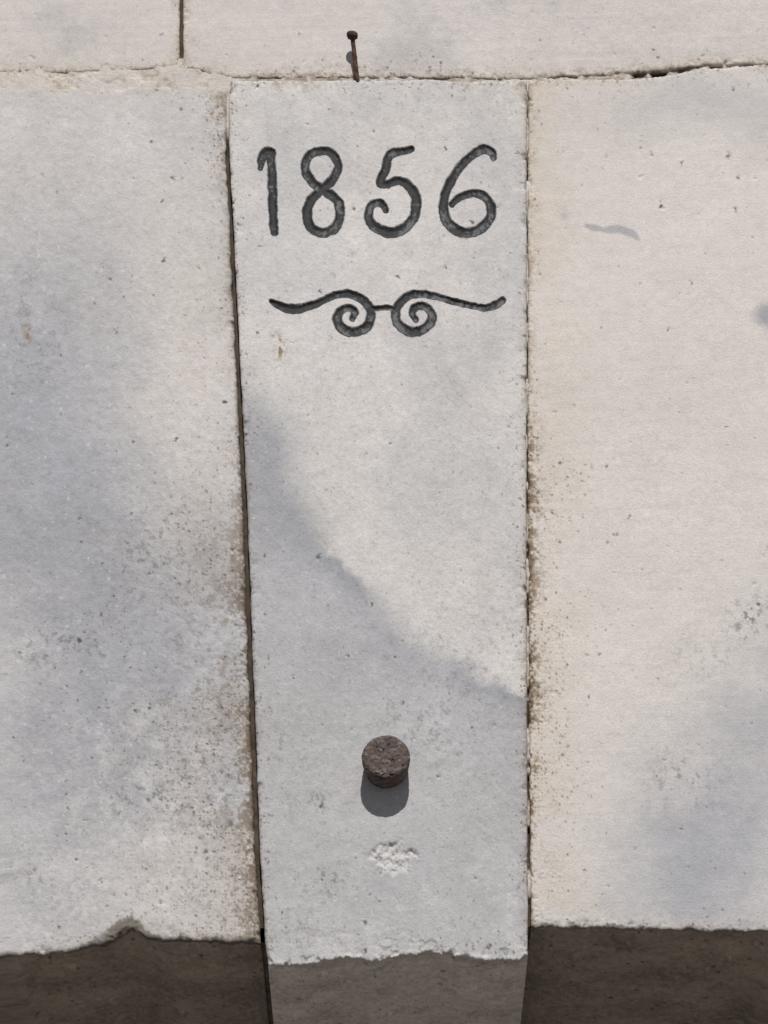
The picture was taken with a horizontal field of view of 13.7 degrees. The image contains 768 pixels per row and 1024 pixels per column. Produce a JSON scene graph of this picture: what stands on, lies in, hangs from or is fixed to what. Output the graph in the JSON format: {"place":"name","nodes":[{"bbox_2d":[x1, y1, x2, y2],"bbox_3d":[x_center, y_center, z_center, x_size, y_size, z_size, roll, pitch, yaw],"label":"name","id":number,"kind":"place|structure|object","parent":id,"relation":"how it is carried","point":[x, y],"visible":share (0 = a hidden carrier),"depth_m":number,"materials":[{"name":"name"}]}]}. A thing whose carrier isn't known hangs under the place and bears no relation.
{"place":"outdoors","nodes":[
{"label":"outdoors","id":0,"kind":"place"},
{"bbox_2d":[362,735,409,788],"bbox_3d":[0.002,0.245,3.064,0.046,0.046,0.061,0,-28,0],"label":"iron bolt","id":1,"kind":"object","parent":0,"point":[385,761],"visible":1,"depth_m":3.04,"materials":[{"name":"brown metal"}]},
{"label":"ground","id":2,"kind":"structure","parent":0,"visible":0},
{"bbox_3d":[0.000,0.815,3.113,6.400,4.620,0.588,0,-28,0],"label":"house wall","id":3,"kind":"object","parent":2,"relation":"on","visible":0},
{"bbox_2d":[0,87,268,1023],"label":"arch stone","id":4,"kind":"object","parent":3,"relation":"attached to","point":[128,881],"visible":1,"depth_m":3.17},
{"bbox_2d":[0,0,179,73],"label":"wall stone","id":5,"kind":"object","parent":4,"relation":"on","point":[58,36],"visible":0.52,"depth_m":3.48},
{"bbox_2d":[0,0,767,1023],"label":"mortar joint","id":6,"kind":"object","parent":3,"relation":"attached to","point":[176,78],"visible":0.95,"depth_m":3.44,"materials":[{"name":"grey concrete"}]},
{"bbox_2d":[347,31,359,82],"bbox_3d":[-0.033,-0.485,3.446,0.012,0.069,0.026,-4,-28,8],"label":"rusty nail","id":7,"kind":"object","parent":6,"relation":"attached to","point":[352,36],"visible":1,"depth_m":3.45,"materials":[{"name":"metal"}]},
{"bbox_2d":[229,80,527,1023],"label":"keystone","id":8,"kind":"object","parent":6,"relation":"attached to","point":[385,468],"visible":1,"depth_m":3.17,"materials":[{"name":"stone"}]},
{"bbox_2d":[256,143,497,239],"bbox_3d":[-0.007,-0.338,3.376,0.257,0.122,0.006,0,-28,0],"label":"date inscription","id":9,"kind":"object","parent":8,"relation":"attached to","point":[267,155],"visible":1,"depth_m":3.37,"materials":[{"name":"black paint"}]},
{"bbox_2d":[269,288,506,337],"bbox_3d":[0.004,-0.205,3.304,0.247,0.061,0.005,0,-28,0],"label":"scroll ornament","id":10,"kind":"object","parent":8,"relation":"attached to","point":[367,324],"visible":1,"depth_m":3.31,"materials":[{"name":"black paint"}]},
{"bbox_2d":[520,66,767,1023],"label":"arch stone","id":11,"kind":"object","parent":3,"relation":"attached to","point":[647,362],"visible":0.98,"depth_m":3.19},
{"bbox_2d":[183,0,767,79],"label":"wall stone","id":12,"kind":"object","parent":11,"relation":"on","point":[450,39],"visible":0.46,"depth_m":3.47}
]}

